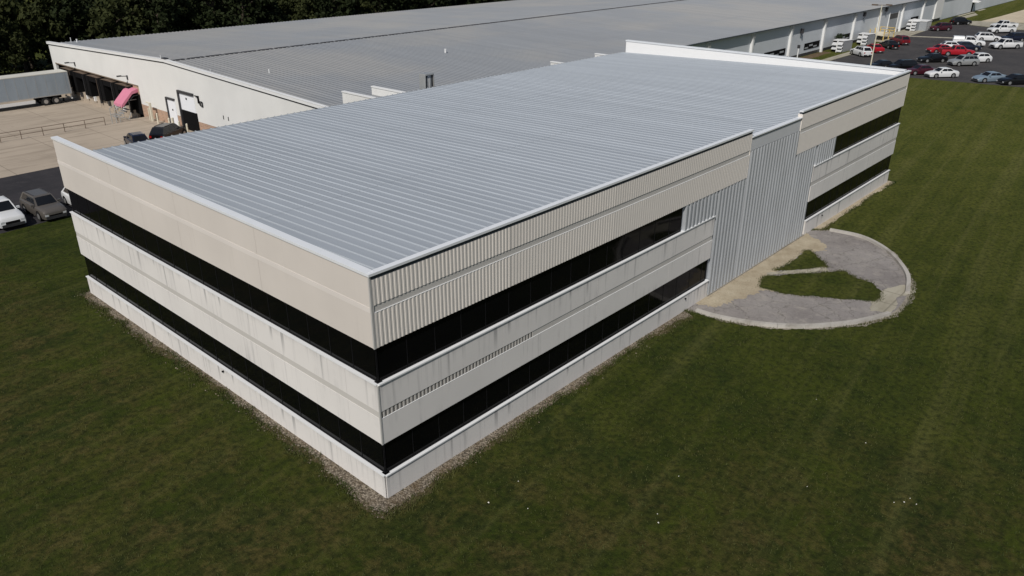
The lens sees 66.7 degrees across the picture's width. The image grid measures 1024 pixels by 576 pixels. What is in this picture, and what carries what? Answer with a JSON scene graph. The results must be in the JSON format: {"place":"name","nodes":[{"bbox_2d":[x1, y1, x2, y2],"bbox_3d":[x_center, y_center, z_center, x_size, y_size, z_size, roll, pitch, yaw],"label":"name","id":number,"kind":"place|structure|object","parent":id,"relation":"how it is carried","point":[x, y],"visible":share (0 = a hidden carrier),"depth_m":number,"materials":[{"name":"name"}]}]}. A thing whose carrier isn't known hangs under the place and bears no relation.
{"place":"outdoors","nodes":[
{"label":"outdoors","id":0,"kind":"place"},
{"bbox_2d":[87,290,692,518],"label":"bare soil","id":1,"kind":"structure","parent":0,"point":[159,349],"depth_m":35.52,"materials":[{"name":"brown soil"}]},
{"bbox_2d":[0,0,1023,575],"bbox_3d":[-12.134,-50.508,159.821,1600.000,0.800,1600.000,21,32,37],"label":"lawn","id":2,"kind":"structure","parent":0,"point":[952,136],"depth_m":34.55,"materials":[{"name":"green plant"}]},
{"bbox_2d":[0,22,34,73],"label":"deciduous tree","id":3,"kind":"object","parent":2,"relation":"on","point":[17,51],"visible":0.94,"depth_m":117.48,"materials":[{"name":"green plant"}]},
{"bbox_2d":[0,57,53,75],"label":"undergrowth","id":4,"kind":"object","parent":2,"relation":"on","point":[37,68],"visible":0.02,"depth_m":127.32,"materials":[{"name":"green plant"}]},
{"bbox_2d":[0,0,54,72],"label":"deciduous tree","id":5,"kind":"object","parent":2,"relation":"on","point":[17,12],"visible":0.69,"depth_m":120.13,"materials":[{"name":"green plant"}]},
{"bbox_2d":[0,167,72,233],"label":"parking lot","id":6,"kind":"structure","parent":2,"relation":"on","point":[14,187],"depth_m":69.33,"materials":[{"name":"grey asphalt"}]},
{"bbox_2d":[0,196,25,229],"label":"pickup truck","id":7,"kind":"object","parent":6,"relation":"on","point":[11,214],"visible":1,"depth_m":59.53,"materials":[{"name":"white paint"}]},
{"bbox_2d":[19,188,66,220],"bbox_3d":[-37.621,-6.732,62.322,4.825,1.791,2.220,20,31,36],"label":"car","id":8,"kind":"object","parent":6,"relation":"on","point":[41,204],"visible":1,"depth_m":61.53,"materials":[{"name":"beige paint"}]},
{"bbox_2d":[22,193,34,204],"bbox_3d":[-38.505,-7.112,61.880,2.678,0.439,0.120,20,31,36],"label":"side window","id":9,"kind":"structure","parent":8,"relation":"in","point":[23,195],"depth_m":61.87,"materials":[{"name":"black glass"}]},
{"bbox_2d":[61,187,70,204],"bbox_3d":[-35.642,-7.552,64.353,4.375,1.565,2.120,21,32,37],"label":"hatchback","id":10,"kind":"object","parent":6,"relation":"on","point":[65,196],"visible":0.21,"depth_m":64.41,"materials":[{"name":"white paint"}]},
{"bbox_2d":[19,0,70,60],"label":"deciduous tree","id":11,"kind":"object","parent":2,"relation":"on","point":[40,20],"visible":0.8,"depth_m":121.65,"materials":[{"name":"green plant"}]},
{"bbox_2d":[0,94,134,139],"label":"loading yard","id":12,"kind":"structure","parent":2,"relation":"on","point":[28,117],"depth_m":98.49,"materials":[{"name":"concrete"}]},
{"bbox_2d":[0,69,72,107],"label":"box trailer","id":13,"kind":"object","parent":12,"relation":"on","point":[46,87],"visible":1,"depth_m":102.95,"materials":[{"name":"metal"}]},
{"bbox_2d":[40,0,95,44],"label":"deciduous tree","id":14,"kind":"object","parent":2,"relation":"on","point":[79,18],"visible":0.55,"depth_m":124.23,"materials":[{"name":"green plant"}]},
{"bbox_2d":[52,0,93,41],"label":"deciduous tree","id":15,"kind":"object","parent":2,"relation":"on","point":[75,32],"visible":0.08,"depth_m":129.04,"materials":[{"name":"green plant"}]},
{"bbox_2d":[59,0,109,38],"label":"deciduous tree","id":16,"kind":"object","parent":2,"relation":"on","point":[84,2],"visible":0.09,"depth_m":131.43,"materials":[{"name":"green plant"}]},
{"bbox_2d":[0,116,193,177],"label":"truck court","id":17,"kind":"object","parent":2,"relation":"on","point":[26,154],"depth_m":83.44,"materials":[{"name":"concrete"}]},
{"bbox_2d":[0,117,105,141],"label":"pipe railing","id":18,"kind":"object","parent":17,"relation":"on","point":[52,129],"visible":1,"depth_m":86.46,"materials":[{"name":"grey metal"}]},
{"bbox_2d":[123,131,148,143],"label":"hatchback","id":19,"kind":"object","parent":17,"relation":"on","point":[134,137],"visible":0.52,"depth_m":80.48,"materials":[{"name":"blue paint"}]},
{"bbox_2d":[145,102,153,120],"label":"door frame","id":20,"kind":"object","parent":17,"relation":"on","point":[150,113],"visible":1,"depth_m":92.23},
{"bbox_2d":[149,122,186,139],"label":"car","id":21,"kind":"object","parent":17,"relation":"on","point":[161,130],"visible":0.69,"depth_m":83.08,"materials":[{"name":"black paint"}]},
{"bbox_2d":[150,128,162,133],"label":"rear window","id":22,"kind":"structure","parent":21,"relation":"in","point":[155,130],"depth_m":82.52,"materials":[{"name":"black glass"}]},
{"bbox_2d":[85,0,148,38],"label":"deciduous tree","id":23,"kind":"object","parent":2,"relation":"on","point":[102,15],"visible":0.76,"depth_m":122.97,"materials":[{"name":"green plant"}]},
{"bbox_2d":[98,1,141,36],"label":"deciduous tree","id":24,"kind":"object","parent":2,"relation":"on","point":[112,11],"visible":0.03,"depth_m":126.57,"materials":[{"name":"green plant"}]},
{"bbox_2d":[118,0,182,32],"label":"deciduous tree","id":25,"kind":"object","parent":2,"relation":"on","point":[139,5],"visible":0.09,"depth_m":128.23,"materials":[{"name":"green plant"}]},
{"bbox_2d":[131,0,183,35],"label":"deciduous tree","id":26,"kind":"object","parent":2,"relation":"on","point":[165,28],"visible":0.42,"depth_m":124.25,"materials":[{"name":"green plant"}]},
{"bbox_2d":[138,0,201,32],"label":"deciduous tree","id":27,"kind":"object","parent":2,"relation":"on","point":[170,8],"visible":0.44,"depth_m":125.40,"materials":[{"name":"green plant"}]},
{"bbox_2d":[175,0,229,29],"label":"deciduous tree","id":28,"kind":"object","parent":2,"relation":"on","point":[202,20],"visible":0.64,"depth_m":131.05,"materials":[{"name":"green plant"}]},
{"bbox_2d":[183,0,245,27],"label":"deciduous tree","id":29,"kind":"object","parent":2,"relation":"on","point":[226,10],"visible":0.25,"depth_m":134.98,"materials":[{"name":"green plant"}]},
{"bbox_2d":[209,0,274,26],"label":"deciduous tree","id":30,"kind":"object","parent":2,"relation":"on","point":[248,6],"visible":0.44,"depth_m":136.82,"materials":[{"name":"green plant"}]},
{"bbox_2d":[238,0,290,23],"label":"deciduous tree","id":31,"kind":"object","parent":2,"relation":"on","point":[270,15],"visible":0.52,"depth_m":140.58,"materials":[{"name":"green plant"}]},
{"bbox_2d":[277,0,294,20],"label":"deciduous tree","id":32,"kind":"object","parent":2,"relation":"on","point":[287,4],"visible":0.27,"depth_m":150.25,"materials":[{"name":"green plant"}]},
{"bbox_2d":[289,0,319,20],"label":"deciduous tree","id":33,"kind":"object","parent":2,"relation":"on","point":[301,11],"visible":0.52,"depth_m":144.84,"materials":[{"name":"green plant"}]},
{"bbox_2d":[311,0,342,17],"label":"deciduous tree","id":34,"kind":"object","parent":2,"relation":"on","point":[323,8],"visible":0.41,"depth_m":146.55,"materials":[{"name":"green plant"}]},
{"bbox_2d":[310,0,362,16],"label":"deciduous tree","id":35,"kind":"object","parent":2,"relation":"on","point":[343,8],"visible":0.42,"depth_m":148.29,"materials":[{"name":"green plant"}]},
{"bbox_2d":[349,0,375,14],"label":"deciduous tree","id":36,"kind":"object","parent":2,"relation":"on","point":[363,7],"visible":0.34,"depth_m":154.30,"materials":[{"name":"green plant"}]},
{"bbox_2d":[341,86,403,103],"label":"link building","id":37,"kind":"structure","parent":2,"relation":"on","point":[350,97],"depth_m":68.25,"materials":[{"name":"white metal"}]},
{"bbox_2d":[354,0,404,12],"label":"deciduous tree","id":38,"kind":"object","parent":2,"relation":"on","point":[375,2],"visible":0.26,"depth_m":158.50,"materials":[{"name":"green plant"}]},
{"bbox_2d":[82,291,690,511],"bbox_3d":[-8.280,1.012,47.767,30.317,0.001,24.144,21,32,37],"label":"gravel strip","id":39,"kind":"object","parent":2,"relation":"on","point":[359,487],"visible":0.44,"depth_m":35.03,"materials":[{"name":"grey gravel"}]},
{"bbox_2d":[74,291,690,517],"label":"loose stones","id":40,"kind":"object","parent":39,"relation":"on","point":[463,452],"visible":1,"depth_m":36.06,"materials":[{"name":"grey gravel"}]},
{"bbox_2d":[371,0,412,12],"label":"deciduous tree","id":41,"kind":"object","parent":2,"relation":"on","point":[400,5],"visible":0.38,"depth_m":159.07,"materials":[{"name":"green plant"}]},
{"bbox_2d":[389,0,423,9],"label":"deciduous tree","id":42,"kind":"object","parent":2,"relation":"on","point":[413,6],"visible":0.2,"depth_m":163.47,"materials":[{"name":"green plant"}]},
{"bbox_2d":[408,0,451,8],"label":"deciduous tree","id":43,"kind":"object","parent":2,"relation":"on","point":[435,3],"visible":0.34,"depth_m":164.45,"materials":[{"name":"green plant"}]},
{"bbox_2d":[451,0,477,5],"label":"deciduous tree","id":44,"kind":"object","parent":2,"relation":"on","point":[460,2],"visible":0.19,"depth_m":175.07,"materials":[{"name":"green plant"}]},
{"bbox_2d":[51,40,911,497],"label":"office building","id":45,"kind":"structure","parent":2,"relation":"on","point":[387,296],"depth_m":40.11,"materials":[{"name":"metal"}]},
{"bbox_2d":[68,189,379,381],"bbox_3d":[-15.781,-1.242,37.917,28.970,1.526,0.112,21,32,37],"label":"ribbon window","id":46,"kind":"structure","parent":45,"relation":"in","point":[340,346],"depth_m":34.93,"materials":[{"name":"black glass"}]},
{"bbox_2d":[84,256,386,472],"bbox_3d":[-15.788,2.629,39.711,28.970,1.506,0.112,21,32,37],"label":"ribbon window","id":47,"kind":"structure","parent":45,"relation":"in","point":[338,429],"depth_m":36.88,"materials":[{"name":"black glass"}]},
{"bbox_2d":[374,207,682,381],"bbox_3d":[2.215,-0.522,36.434,0.112,1.526,21.770,21,32,37],"label":"ribbon window","id":48,"kind":"structure","parent":45,"relation":"in","point":[393,357],"depth_m":34.32,"materials":[{"name":"black glass"}]},
{"bbox_2d":[382,260,706,472],"bbox_3d":[3.415,2.789,39.440,0.112,1.506,25.370,21,32,37],"label":"ribbon window","id":49,"kind":"structure","parent":45,"relation":"in","point":[405,446],"depth_m":36.75,"materials":[{"name":"black glass"}]},
{"bbox_2d":[805,155,890,219],"bbox_3d":[28.000,-8.607,64.110,0.112,1.506,18.080,21,32,37],"label":"ribbon window","id":50,"kind":"structure","parent":45,"relation":"in","point":[846,187],"depth_m":63.24,"materials":[{"name":"black glass"}]},
{"bbox_2d":[833,106,901,154],"bbox_3d":[29.124,-12.995,63.437,0.112,1.526,14.750,21,32,37],"label":"ribbon window","id":51,"kind":"structure","parent":45,"relation":"in","point":[862,132],"depth_m":62.96,"materials":[{"name":"black glass"}]},
{"bbox_2d":[46,0,1014,130],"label":"warehouse","id":52,"kind":"structure","parent":2,"relation":"on","point":[201,79],"depth_m":106.36,"materials":[{"name":"grey metal"}]},
{"bbox_2d":[109,99,135,117],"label":"dock steps","id":53,"kind":"structure","parent":52,"relation":"attached to","point":[122,110],"depth_m":94.95,"materials":[{"name":"metal"}]},
{"bbox_2d":[133,93,143,114],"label":"dock side door","id":54,"kind":"structure","parent":52,"relation":"in","point":[138,105],"depth_m":95.66,"materials":[{"name":"black metal"}]},
{"bbox_2d":[165,97,178,124],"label":"side door","id":55,"kind":"structure","parent":52,"relation":"in","point":[170,102],"depth_m":89.98,"materials":[{"name":"grey metal"}]},
{"bbox_2d":[176,90,199,130],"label":"roller door","id":56,"kind":"structure","parent":52,"relation":"in","point":[186,102],"depth_m":87.39,"materials":[{"name":"grey metal"}]},
{"bbox_2d":[419,72,433,89],"bbox_3d":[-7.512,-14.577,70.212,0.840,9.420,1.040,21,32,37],"label":"roof louvre","id":57,"kind":"object","parent":52,"relation":"on","point":[426,79],"visible":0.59,"depth_m":68.24,"materials":[{"name":"metal"}]},
{"bbox_2d":[764,48,785,55],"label":"window","id":58,"kind":"structure","parent":52,"relation":"in","point":[779,52],"depth_m":132.32,"materials":[{"name":"black glass"}]},
{"bbox_2d":[804,40,819,49],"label":"window","id":59,"kind":"structure","parent":52,"relation":"in","point":[816,43],"depth_m":141.71,"materials":[{"name":"black glass"}]},
{"bbox_2d":[886,10,899,31],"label":"loading door","id":60,"kind":"structure","parent":52,"relation":"in","point":[893,17],"depth_m":170.44,"materials":[{"name":"grey metal"}]},
{"bbox_2d":[550,53,607,64],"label":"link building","id":61,"kind":"structure","parent":2,"relation":"on","point":[555,62],"depth_m":83.51,"materials":[{"name":"white metal"}]},
{"bbox_2d":[688,230,906,323],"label":"entry drive","id":62,"kind":"structure","parent":2,"relation":"on","point":[863,259],"depth_m":48.61,"materials":[{"name":"concrete"}]},
{"bbox_2d":[695,308,890,328],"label":"drive kerb","id":63,"kind":"structure","parent":62,"relation":"on","point":[808,325],"depth_m":45.39,"materials":[{"name":"concrete"}]},
{"bbox_2d":[829,228,910,293],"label":"drive kerb","id":64,"kind":"structure","parent":62,"relation":"on","point":[899,262],"depth_m":55.25,"materials":[{"name":"concrete"}]},
{"bbox_2d":[870,285,915,311],"bbox_3d":[23.619,0.604,48.729,2.025,0.001,5.372,21,32,37],"label":"drive gutter","id":65,"kind":"object","parent":62,"relation":"on","point":[889,303],"visible":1,"depth_m":48.48,"materials":[{"name":"concrete"}]},
{"bbox_2d":[688,230,916,329],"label":"curb","id":66,"kind":"structure","parent":2,"relation":"on","point":[906,300],"depth_m":46.16,"materials":[{"name":"grey concrete"}]},
{"bbox_2d":[799,51,830,58],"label":"mulch bed","id":67,"kind":"object","parent":2,"relation":"on","point":[814,55],"visible":0.25,"depth_m":141.30,"materials":[{"name":"brown soil"}]},
{"bbox_2d":[831,39,852,51],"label":"vent housing","id":68,"kind":"object","parent":2,"relation":"on","point":[842,45],"visible":0.99,"depth_m":145.02,"materials":[{"name":"grey metal"}]},
{"bbox_2d":[823,43,878,60],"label":"footpath","id":69,"kind":"structure","parent":2,"relation":"on","point":[837,56],"depth_m":140.22,"materials":[{"name":"concrete"}]},
{"bbox_2d":[814,181,893,229],"bbox_3d":[28.916,-7.229,65.682,1.376,0.001,17.403,21,32,37],"label":"gravel strip","id":70,"kind":"object","parent":2,"relation":"on","point":[837,216],"visible":0.52,"depth_m":64.25,"materials":[{"name":"gravel"}]},
{"bbox_2d":[857,32,875,44],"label":"vent housing","id":71,"kind":"object","parent":2,"relation":"on","point":[864,38],"visible":0.98,"depth_m":153.91,"materials":[{"name":"grey metal"}]},
{"bbox_2d":[874,29,922,41],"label":"loading pad","id":72,"kind":"object","parent":2,"relation":"on","point":[901,32],"visible":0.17,"depth_m":169.37,"materials":[{"name":"concrete"}]},
{"bbox_2d":[869,26,895,40],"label":"loading platform","id":73,"kind":"structure","parent":72,"relation":"on","point":[881,33],"depth_m":162.23,"materials":[{"name":"yellow paint"}]},
{"bbox_2d":[906,21,919,30],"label":"vent housing","id":74,"kind":"object","parent":72,"relation":"on","point":[912,25],"visible":1,"depth_m":174.70,"materials":[{"name":"grey metal"}]},
{"bbox_2d":[909,19,931,30],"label":"canopy","id":75,"kind":"object","parent":72,"relation":"on","point":[924,24],"visible":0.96,"depth_m":175.51,"materials":[{"name":"grey metal"}]},
{"bbox_2d":[831,24,1023,86],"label":"parking lot","id":76,"kind":"structure","parent":2,"relation":"on","point":[1007,61],"depth_m":140.38,"materials":[{"name":"dark asphalt"}]},
{"bbox_2d":[850,45,871,56],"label":"car","id":77,"kind":"object","parent":76,"relation":"on","point":[860,51],"visible":0.99,"depth_m":139.57,"materials":[{"name":"white paint"}]},
{"bbox_2d":[867,44,884,52],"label":"sedan","id":78,"kind":"object","parent":76,"relation":"on","point":[878,48],"visible":0.6,"depth_m":143.69,"materials":[{"name":"red paint"}]},
{"bbox_2d":[867,60,893,66],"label":"sedan","id":79,"kind":"object","parent":76,"relation":"on","point":[882,63],"visible":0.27,"depth_m":126.58,"materials":[{"name":"black paint"}]},
{"bbox_2d":[870,4,892,64],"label":"light pole","id":80,"kind":"object","parent":76,"relation":"on","point":[877,29],"visible":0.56,"depth_m":120.79,"materials":[{"name":"metal"}]},
{"bbox_2d":[879,40,899,48],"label":"sedan","id":81,"kind":"object","parent":76,"relation":"on","point":[891,44],"visible":0.89,"depth_m":148.69,"materials":[{"name":"black paint"}]},
{"bbox_2d":[889,35,910,44],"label":"car","id":82,"kind":"object","parent":76,"relation":"on","point":[902,39],"visible":0.77,"depth_m":153.42,"materials":[{"name":"red paint"}]},
{"bbox_2d":[885,59,917,68],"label":"car","id":83,"kind":"object","parent":76,"relation":"on","point":[904,63],"visible":0.48,"depth_m":125.33,"materials":[{"name":"black paint"}]},
{"bbox_2d":[907,64,935,74],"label":"sedan","id":84,"kind":"object","parent":76,"relation":"on","point":[919,69],"visible":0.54,"depth_m":122.30,"materials":[{"name":"red paint"}]},
{"bbox_2d":[916,53,947,62],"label":"sedan","id":85,"kind":"object","parent":76,"relation":"on","point":[932,57],"visible":0.99,"depth_m":133.65,"materials":[{"name":"blue paint"}]},
{"bbox_2d":[926,44,950,52],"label":"sedan","id":86,"kind":"object","parent":76,"relation":"on","point":[934,49],"visible":0.58,"depth_m":143.97,"materials":[{"name":"red paint"}]},
{"bbox_2d":[929,22,951,30],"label":"car","id":87,"kind":"object","parent":76,"relation":"on","point":[946,26],"visible":1,"depth_m":174.87,"materials":[{"name":"red paint"}]},
{"bbox_2d":[924,67,958,77],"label":"sedan","id":88,"kind":"object","parent":76,"relation":"on","point":[942,72],"visible":1,"depth_m":120.02,"materials":[{"name":"white paint"}]},
{"bbox_2d":[940,41,958,46],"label":"hatchback","id":89,"kind":"object","parent":76,"relation":"on","point":[951,43],"visible":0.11,"depth_m":147.43,"materials":[{"name":"white paint"}]},
{"bbox_2d":[938,45,974,55],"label":"pickup truck","id":90,"kind":"object","parent":76,"relation":"on","point":[958,49],"visible":0.81,"depth_m":140.19,"materials":[{"name":"red paint"}]},
{"bbox_2d":[949,17,971,24],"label":"car","id":91,"kind":"object","parent":76,"relation":"on","point":[958,20],"visible":1,"depth_m":186.06,"materials":[{"name":"black paint"}]},
{"bbox_2d":[947,54,979,66],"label":"car","id":92,"kind":"object","parent":76,"relation":"on","point":[966,59],"visible":1,"depth_m":130.28,"materials":[{"name":"silver metal"}]},
{"bbox_2d":[952,35,985,45],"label":"pickup truck","id":93,"kind":"object","parent":76,"relation":"on","point":[972,39],"visible":0.62,"depth_m":151.89,"materials":[{"name":"white paint"}]},
{"bbox_2d":[958,41,980,50],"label":"hatchback","id":94,"kind":"object","parent":76,"relation":"on","point":[968,45],"visible":0.61,"depth_m":146.87,"materials":[{"name":"blue paint"}]},
{"bbox_2d":[972,52,992,62],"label":"hatchback","id":95,"kind":"object","parent":76,"relation":"on","point":[985,57],"visible":0.48,"depth_m":133.78,"materials":[{"name":"white paint"}]},
{"bbox_2d":[974,32,1000,41],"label":"car","id":96,"kind":"object","parent":76,"relation":"on","point":[982,36],"visible":0.84,"depth_m":158.75,"materials":[{"name":"white paint"}]},
{"bbox_2d":[971,71,1005,82],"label":"sedan","id":97,"kind":"object","parent":76,"relation":"on","point":[985,77],"visible":0.78,"depth_m":116.50,"materials":[{"name":"blue metal"}]},
{"bbox_2d":[987,24,1016,33],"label":"pickup truck","id":98,"kind":"object","parent":76,"relation":"on","point":[997,28],"visible":0.93,"depth_m":171.11,"materials":[{"name":"white paint"}]},
{"bbox_2d":[990,20,1018,26],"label":"pickup truck","id":99,"kind":"object","parent":76,"relation":"on","point":[1009,23],"visible":0.55,"depth_m":178.65,"materials":[{"name":"white paint"}]},
{"bbox_2d":[989,38,1022,48],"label":"pickup truck","id":100,"kind":"object","parent":76,"relation":"on","point":[1001,43],"visible":1,"depth_m":148.82,"materials":[{"name":"white paint"}]},
{"bbox_2d":[996,73,1023,85],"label":"sedan","id":101,"kind":"object","parent":76,"relation":"on","point":[1011,79],"visible":1,"depth_m":114.62,"materials":[{"name":"black paint"}]},
{"bbox_2d":[1001,32,1023,41],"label":"car","id":102,"kind":"object","parent":76,"relation":"on","point":[1016,36],"visible":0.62,"depth_m":158.20,"materials":[{"name":"blue paint"}]},
{"bbox_2d":[969,21,1023,29],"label":"road apron","id":103,"kind":"object","parent":2,"relation":"on","point":[988,23],"visible":0.38,"depth_m":187.25,"materials":[{"name":"concrete"}]},
{"bbox_2d":[695,233,826,306],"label":"sandy ground","id":104,"kind":"structure","parent":0,"point":[743,286],"depth_m":51.96,"materials":[{"name":"soil"}]},
{"bbox_2d":[767,267,828,274],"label":"garden path","id":105,"kind":"structure","parent":0,"point":[798,271],"depth_m":52.40,"materials":[{"name":"concrete"}]},
{"bbox_2d":[778,250,824,269],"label":"island lawn","id":106,"kind":"structure","parent":0,"point":[810,262],"depth_m":53.82,"materials":[{"name":"green plant"}]},
{"bbox_2d":[760,271,881,300],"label":"island lawn","id":107,"kind":"structure","parent":0,"point":[833,282],"depth_m":50.36,"materials":[{"name":"green plant"}]},
{"bbox_2d":[983,10,1023,22],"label":"road","id":108,"kind":"structure","parent":0,"point":[1017,17],"depth_m":199.78,"materials":[{"name":"beige concrete"}]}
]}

